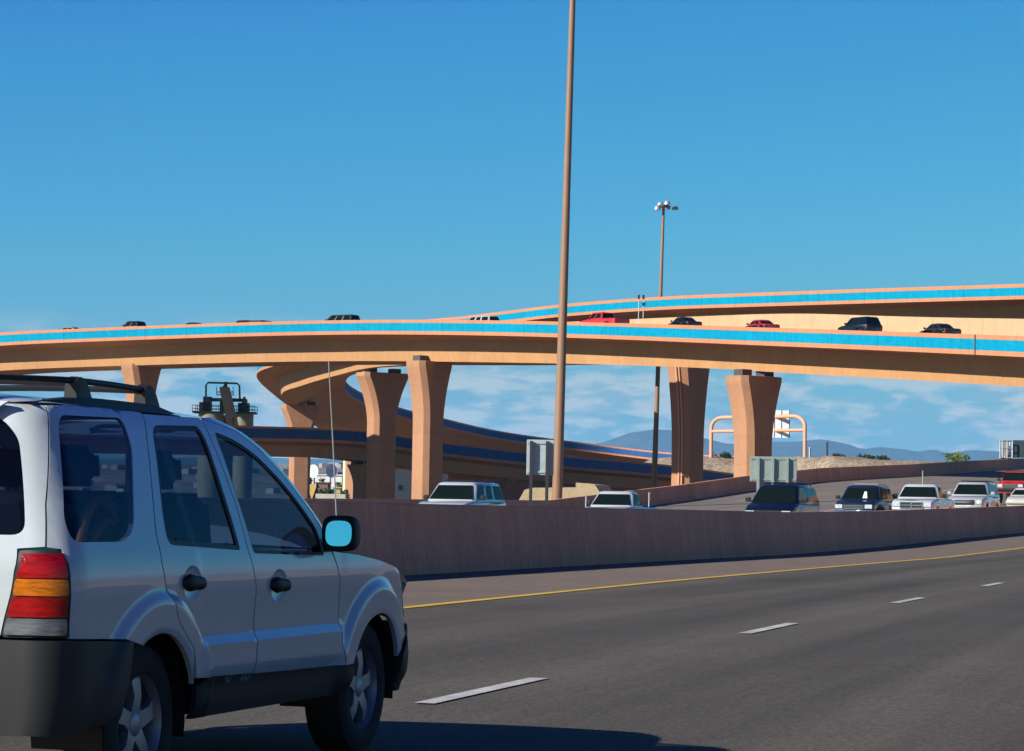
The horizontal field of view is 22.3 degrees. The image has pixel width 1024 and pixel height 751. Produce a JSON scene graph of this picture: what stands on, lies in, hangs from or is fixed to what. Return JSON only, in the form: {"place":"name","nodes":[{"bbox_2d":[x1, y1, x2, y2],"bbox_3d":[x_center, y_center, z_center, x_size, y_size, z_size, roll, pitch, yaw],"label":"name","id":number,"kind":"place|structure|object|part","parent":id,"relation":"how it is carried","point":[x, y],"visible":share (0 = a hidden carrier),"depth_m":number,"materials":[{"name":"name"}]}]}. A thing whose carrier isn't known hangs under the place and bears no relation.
{"place":"outdoors","nodes":[
{"label":"outdoors","id":0,"kind":"place"},
{"bbox_2d":[46,465,342,497],"bbox_3d":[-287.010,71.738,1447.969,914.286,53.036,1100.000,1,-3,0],"label":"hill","id":1,"kind":"structure","parent":0,"point":[262,479],"depth_m":1205.22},
{"bbox_2d":[252,463,342,493],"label":"distant houses","id":2,"kind":"structure","parent":1,"relation":"on","point":[286,472],"depth_m":1294.12,"materials":[{"name":"white"}]},
{"bbox_2d":[310,484,317,498],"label":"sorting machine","id":3,"kind":"object","parent":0,"point":[313,490],"visible":0.23,"depth_m":448.53,"materials":[{"name":"paint"}]},
{"bbox_2d":[315,482,330,492],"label":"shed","id":4,"kind":"structure","parent":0,"point":[323,485],"depth_m":559.48,"materials":[{"name":"pink"}]},
{"bbox_2d":[332,487,342,493],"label":"kiosk","id":5,"kind":"object","parent":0,"point":[339,490],"visible":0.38,"depth_m":519.48,"materials":[{"name":"beige"}]},
{"bbox_2d":[395,469,447,498],"bbox_3d":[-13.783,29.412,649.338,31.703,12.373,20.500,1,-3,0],"label":"sign","id":6,"kind":"structure","parent":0,"point":[403,484],"depth_m":639.47,"materials":[{"name":"grey metal"}]},
{"bbox_2d":[0,548,1023,750],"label":"road","id":7,"kind":"structure","parent":0,"point":[853,659],"depth_m":20.56,"materials":[{"name":"grey asphalt"}]},
{"bbox_2d":[0,361,408,750],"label":"white car","id":8,"kind":"object","parent":7,"relation":"on","point":[154,600],"visible":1,"depth_m":11.09,"materials":[{"name":"grey paint"}]},
{"bbox_3d":[-1.429,0.752,11.447,0.323,1.158,1.010,0,-3,17],"label":"door","id":9,"kind":"part","parent":8,"relation":"part of","materials":[{"name":"grey paint"}]},
{"bbox_3d":[-1.130,0.817,12.412,0.317,1.178,1.195,0,-3,17],"label":"door","id":10,"kind":"part","parent":8,"relation":"part of","materials":[{"name":"grey paint"}]},
{"bbox_2d":[414,583,1000,702],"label":"lane line","id":11,"kind":"object","parent":7,"relation":"on","point":[478,691],"visible":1,"depth_m":18.31,"materials":[{"name":"white paint"}]},
{"bbox_2d":[403,547,1023,607],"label":"yellow line","id":12,"kind":"object","parent":7,"relation":"on","point":[656,582],"visible":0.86,"depth_m":43.02,"materials":[{"name":"paint"}]},
{"bbox_2d":[0,0,1023,459],"label":"sky","id":13,"kind":"structure","parent":0,"point":[163,162],"materials":[{"name":"blue"}]},
{"bbox_2d":[252,430,1023,464],"bbox_3d":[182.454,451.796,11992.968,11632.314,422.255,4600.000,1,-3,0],"label":"mountains","id":14,"kind":"structure","parent":0,"point":[640,440],"depth_m":11824.31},
{"bbox_2d":[403,533,1023,608],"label":"shoulder","id":15,"kind":"object","parent":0,"point":[423,589],"visible":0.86,"depth_m":53.84},
{"bbox_2d":[644,456,941,472],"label":"embankment","id":16,"kind":"structure","parent":0,"point":[722,464],"depth_m":355.46,"materials":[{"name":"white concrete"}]},
{"bbox_2d":[713,451,731,457],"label":"scrub bush","id":17,"kind":"object","parent":16,"relation":"on","point":[726,455],"visible":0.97,"depth_m":385.29,"materials":[{"name":"green plant"}]},
{"bbox_2d":[832,453,845,456],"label":"scrub bush","id":18,"kind":"object","parent":16,"relation":"on","point":[835,454],"visible":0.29,"depth_m":371.54,"materials":[{"name":"green plant"}]},
{"bbox_2d":[857,454,875,458],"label":"scrub bush","id":19,"kind":"object","parent":16,"relation":"on","point":[867,456],"visible":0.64,"depth_m":373.42,"materials":[{"name":"green plant"}]},
{"bbox_2d":[876,455,889,459],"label":"scrub bush","id":20,"kind":"object","parent":16,"relation":"on","point":[883,457],"visible":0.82,"depth_m":371.59,"materials":[{"name":"green plant"}]},
{"bbox_2d":[942,451,971,461],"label":"bush","id":21,"kind":"object","parent":16,"relation":"on","point":[956,457],"visible":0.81,"depth_m":344.54,"materials":[{"name":"green plant"}]},
{"bbox_2d":[647,469,1023,511],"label":"oncoming road","id":22,"kind":"structure","parent":0,"point":[827,492],"depth_m":194.46,"materials":[{"name":"grey asphalt"}]},
{"bbox_2d":[418,480,505,505],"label":"suv","id":23,"kind":"object","parent":22,"relation":"on","point":[468,492],"visible":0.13,"depth_m":96.24,"materials":[{"name":"grey paint"}]},
{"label":"side window","id":24,"kind":"part","parent":23,"relation":"part of","materials":[{"name":"blue glass"}]},
{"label":"side window","id":25,"kind":"part","parent":23,"relation":"part of","materials":[{"name":"blue glass"}]},
{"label":"side window","id":26,"kind":"part","parent":23,"relation":"part of","materials":[{"name":"blue glass"}]},
{"bbox_2d":[585,491,657,508],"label":"pickup truck","id":27,"kind":"object","parent":22,"relation":"on","point":[618,499],"visible":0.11,"depth_m":109.87,"materials":[{"name":"grey paint"}]},
{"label":"side window","id":28,"kind":"part","parent":27,"relation":"part of","materials":[{"name":"blue glass"}]},
{"bbox_2d":[648,492,649,506],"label":"marker post","id":29,"kind":"object","parent":22,"relation":"on","point":[648,499],"visible":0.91,"depth_m":127.83,"materials":[{"name":"metal"}]},
{"bbox_2d":[745,482,819,511],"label":"van","id":30,"kind":"object","parent":22,"relation":"on","point":[782,497],"visible":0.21,"depth_m":96.86,"materials":[{"name":"black paint"}]},
{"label":"side window","id":31,"kind":"part","parent":30,"relation":"part of","materials":[{"name":"blue glass"}]},
{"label":"side window","id":32,"kind":"part","parent":30,"relation":"part of","materials":[{"name":"blue glass"}]},
{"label":"side window","id":33,"kind":"part","parent":30,"relation":"part of","materials":[{"name":"blue glass"}]},
{"bbox_2d":[835,484,893,510],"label":"suv","id":34,"kind":"object","parent":22,"relation":"on","point":[863,497],"visible":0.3,"depth_m":115.93,"materials":[{"name":"blue paint"}]},
{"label":"side window","id":35,"kind":"part","parent":34,"relation":"part of","materials":[{"name":"black glass"}]},
{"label":"side window","id":36,"kind":"part","parent":34,"relation":"part of","materials":[{"name":"brown glass"}]},
{"bbox_2d":[892,484,954,509],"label":"pickup truck","id":37,"kind":"object","parent":22,"relation":"on","point":[921,496],"visible":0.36,"depth_m":116.63,"materials":[{"name":"grey paint"}]},
{"bbox_2d":[947,480,999,507],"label":"suv","id":38,"kind":"object","parent":22,"relation":"on","point":[965,494],"visible":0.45,"depth_m":132.94,"materials":[{"name":"silver metal"}]},
{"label":"side window","id":39,"kind":"part","parent":38,"relation":"part of","materials":[{"name":"blue glass"}]},
{"bbox_2d":[997,470,1023,503],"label":"off roader","id":40,"kind":"object","parent":22,"relation":"on","point":[1011,481],"visible":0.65,"depth_m":170.69,"materials":[{"name":"red paint"}]},
{"bbox_2d":[1005,488,1023,505],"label":"sedan","id":41,"kind":"object","parent":22,"relation":"on","point":[1015,497],"visible":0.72,"depth_m":156.17,"materials":[{"name":"beige paint"}]},
{"bbox_3d":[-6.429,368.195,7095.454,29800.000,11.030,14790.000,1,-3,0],"label":"ground","id":42,"kind":"structure","parent":0,"visible":0},
{"bbox_2d":[121,363,160,401],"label":"bridge pier","id":43,"kind":"structure","parent":42,"relation":"on","point":[134,374],"depth_m":303.80,"materials":[{"name":"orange concrete"}]},
{"bbox_2d":[192,382,257,497],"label":"batching plant","id":44,"kind":"object","parent":42,"relation":"on","point":[240,469],"visible":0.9,"depth_m":428.38,"materials":[{"name":"paint"}]},
{"bbox_2d":[281,402,320,497],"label":"bridge pier","id":45,"kind":"structure","parent":42,"relation":"on","point":[300,416],"depth_m":402.64,"materials":[{"name":"orange concrete"}]},
{"bbox_2d":[310,464,317,483],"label":"satellite dish","id":46,"kind":"object","parent":42,"relation":"on","point":[313,470],"visible":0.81,"depth_m":599.51,"materials":[{"name":"white paint"}]},
{"bbox_2d":[318,478,325,493],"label":"tree","id":47,"kind":"object","parent":42,"relation":"on","point":[321,490],"visible":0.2,"depth_m":538.77,"materials":[{"name":"green plant"}]},
{"bbox_2d":[312,474,342,489],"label":"workshop","id":48,"kind":"structure","parent":42,"relation":"on","point":[338,478],"depth_m":619.51,"materials":[{"name":"white paint"}]},
{"bbox_2d":[323,487,334,493],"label":"tree","id":49,"kind":"object","parent":42,"relation":"on","point":[328,491],"visible":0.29,"depth_m":478.39,"materials":[{"name":"green plant"}]},
{"bbox_2d":[315,494,346,498],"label":"block wall","id":50,"kind":"structure","parent":42,"relation":"on","point":[329,496],"depth_m":392.06,"materials":[{"name":"concrete"}]},
{"bbox_2d":[326,464,337,488],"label":"satellite dish","id":51,"kind":"object","parent":42,"relation":"on","point":[330,471],"visible":0.82,"depth_m":605.48,"materials":[{"name":"white paint"}]},
{"bbox_2d":[336,482,342,492],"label":"tree","id":52,"kind":"object","parent":42,"relation":"on","point":[338,484],"visible":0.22,"depth_m":544.00,"materials":[{"name":"green plant"}]},
{"bbox_2d":[343,461,344,489],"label":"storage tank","id":53,"kind":"object","parent":42,"relation":"on","point":[344,475],"visible":0.06,"depth_m":504.02,"materials":[{"name":"white metal"}]},
{"bbox_2d":[338,489,349,498],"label":"tree","id":54,"kind":"object","parent":42,"relation":"on","point":[345,491],"visible":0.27,"depth_m":469.62,"materials":[{"name":"green plant"}]},
{"bbox_2d":[345,461,352,498],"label":"bridge pier","id":55,"kind":"structure","parent":42,"relation":"on","point":[348,483],"depth_m":489.70,"materials":[{"name":"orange concrete"}]},
{"bbox_2d":[347,461,365,498],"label":"bridge pier","id":56,"kind":"structure","parent":42,"relation":"on","point":[357,469],"depth_m":329.92,"materials":[{"name":"brown concrete"}]},
{"bbox_2d":[217,425,733,488],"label":"ramp","id":57,"kind":"structure","parent":56,"relation":"on","point":[350,445],"depth_m":335.84,"materials":[{"name":"brown concrete"}]},
{"bbox_2d":[356,368,407,498],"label":"bridge pier","id":58,"kind":"structure","parent":42,"relation":"on","point":[382,392],"depth_m":317.84,"materials":[{"name":"beige concrete"}]},
{"bbox_2d":[426,284,1023,321],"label":"flyover","id":59,"kind":"object","parent":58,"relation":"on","point":[991,301],"visible":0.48,"depth_m":257.67,"materials":[{"name":"beige concrete"}]},
{"bbox_2d":[406,355,451,498],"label":"bridge pier","id":60,"kind":"structure","parent":42,"relation":"on","point":[428,381],"depth_m":276.81,"materials":[{"name":"beige concrete"}]},
{"bbox_2d":[257,365,733,461],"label":"loop ramp","id":61,"kind":"structure","parent":42,"relation":"on","point":[295,385],"depth_m":440.31,"materials":[{"name":"beige concrete"}]},
{"bbox_2d":[504,478,518,492],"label":"bridge pier","id":62,"kind":"structure","parent":42,"relation":"on","point":[510,483],"depth_m":343.02,"materials":[{"name":"brown concrete"}]},
{"bbox_2d":[526,440,553,506],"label":"road sign","id":63,"kind":"object","parent":42,"relation":"on","point":[540,457],"visible":0.92,"depth_m":88.00,"materials":[{"name":"metal"}]},
{"bbox_2d":[448,475,638,499],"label":"abutment wall","id":64,"kind":"structure","parent":42,"relation":"on","point":[521,486],"depth_m":344.30,"materials":[{"name":"concrete"}]},
{"bbox_2d":[552,0,575,499],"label":"light mast","id":65,"kind":"object","parent":42,"relation":"on","point":[557,485],"visible":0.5,"depth_m":165.33,"materials":[{"name":"brown metal"}]},
{"bbox_2d":[519,483,611,499],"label":"retaining wall","id":66,"kind":"structure","parent":42,"relation":"on","point":[581,489],"depth_m":191.82,"materials":[{"name":"beige concrete"}]},
{"bbox_2d":[238,459,1023,507],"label":"barrier","id":67,"kind":"object","parent":42,"relation":"on","point":[690,491],"visible":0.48,"depth_m":190.60,"materials":[{"name":"concrete"}]},
{"bbox_2d":[651,201,678,487],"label":"light mast","id":68,"kind":"object","parent":42,"relation":"on","point":[664,206],"visible":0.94,"depth_m":300.13,"materials":[{"name":"brown metal"}]},
{"bbox_2d":[668,367,709,485],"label":"bridge pier","id":69,"kind":"structure","parent":42,"relation":"on","point":[688,386],"depth_m":277.81,"materials":[{"name":"brown concrete"}]},
{"bbox_2d":[726,369,781,476],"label":"bridge pier","id":70,"kind":"structure","parent":42,"relation":"on","point":[753,401],"depth_m":233.85,"materials":[{"name":"beige concrete"}]},
{"bbox_2d":[0,314,1023,386],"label":"flyover","id":71,"kind":"object","parent":70,"relation":"on","point":[989,351],"visible":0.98,"depth_m":260.97,"materials":[{"name":"beige concrete"}]},
{"bbox_2d":[62,327,78,328],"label":"sedan","id":72,"kind":"object","parent":71,"relation":"on","point":[70,328],"visible":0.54,"depth_m":306.71,"materials":[{"name":"grey paint"}]},
{"bbox_2d":[122,321,145,326],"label":"pickup truck","id":73,"kind":"object","parent":71,"relation":"on","point":[133,323],"visible":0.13,"depth_m":302.93,"materials":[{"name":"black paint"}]},
{"bbox_2d":[235,320,271,322],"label":"pickup truck","id":74,"kind":"object","parent":71,"relation":"on","point":[239,321],"visible":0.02,"depth_m":294.96,"materials":[{"name":"red paint"}]},
{"bbox_2d":[325,314,359,319],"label":"van","id":75,"kind":"object","parent":71,"relation":"on","point":[344,317],"visible":0.06,"depth_m":285.23,"materials":[{"name":"grey paint"}]},
{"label":"side window","id":76,"kind":"part","parent":75,"relation":"part of","materials":[{"name":"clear glass"}]},
{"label":"rear window","id":77,"kind":"part","parent":75,"relation":"part of","materials":[{"name":"black glass"}]},
{"bbox_2d":[468,315,498,319],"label":"suv","id":78,"kind":"object","parent":71,"relation":"on","point":[488,317],"visible":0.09,"depth_m":273.69,"materials":[{"name":"grey paint"}]},
{"bbox_2d":[580,312,629,322],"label":"pickup truck","id":79,"kind":"object","parent":71,"relation":"on","point":[602,317],"visible":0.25,"depth_m":257.26,"materials":[{"name":"red paint"}]},
{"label":"rear window","id":80,"kind":"part","parent":79,"relation":"part of","materials":[{"name":"black glass"}]},
{"bbox_2d":[638,294,645,323],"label":"deck post","id":81,"kind":"object","parent":71,"relation":"on","point":[643,298],"visible":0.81,"depth_m":266.69,"materials":[{"name":"metal"}]},
{"bbox_2d":[669,317,701,324],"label":"sedan","id":82,"kind":"object","parent":71,"relation":"on","point":[684,321],"visible":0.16,"depth_m":246.64,"materials":[{"name":"black paint"}]},
{"bbox_2d":[745,320,779,327],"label":"sedan","id":83,"kind":"object","parent":71,"relation":"on","point":[763,323],"visible":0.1,"depth_m":234.79,"materials":[{"name":"red paint"}]},
{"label":"rear window","id":84,"kind":"part","parent":83,"relation":"part of","materials":[{"name":"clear glass"}]},
{"bbox_2d":[837,316,882,330],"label":"suv","id":85,"kind":"object","parent":71,"relation":"on","point":[866,323],"visible":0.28,"depth_m":221.77,"materials":[{"name":"black paint"}]},
{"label":"rear window","id":86,"kind":"part","parent":85,"relation":"part of","materials":[{"name":"black glass"}]},
{"bbox_2d":[919,323,960,333],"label":"sedan","id":87,"kind":"object","parent":71,"relation":"on","point":[941,328],"visible":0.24,"depth_m":213.13,"materials":[{"name":"black paint"}]},
{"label":"rear window","id":88,"kind":"part","parent":87,"relation":"part of","materials":[{"name":"black glass"}]},
{"bbox_2d":[709,410,806,456],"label":"sign gantry","id":89,"kind":"object","parent":42,"relation":"on","point":[781,428],"visible":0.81,"depth_m":376.14,"materials":[{"name":"metal"}]},
{"bbox_2d":[750,456,796,490],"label":"road sign","id":90,"kind":"object","parent":42,"relation":"on","point":[772,469],"visible":0.85,"depth_m":123.98,"materials":[{"name":"metal"}]},
{"bbox_2d":[808,447,810,456],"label":"road sign","id":91,"kind":"object","parent":42,"relation":"on","point":[809,451],"visible":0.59,"depth_m":372.01,"materials":[{"name":"metal"}]},
{"bbox_2d":[999,440,1023,458],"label":"overhead sign","id":92,"kind":"object","parent":42,"relation":"on","point":[1017,448],"visible":0.9,"depth_m":291.96,"materials":[{"name":"metal"}]},
{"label":"median strip","id":93,"kind":"structure","parent":42,"relation":"on","visible":0},
{"bbox_2d":[239,500,1023,575],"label":"median barrier","id":94,"kind":"object","parent":93,"relation":"on","point":[404,539],"visible":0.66,"depth_m":59.41,"materials":[{"name":"concrete"}]}
]}

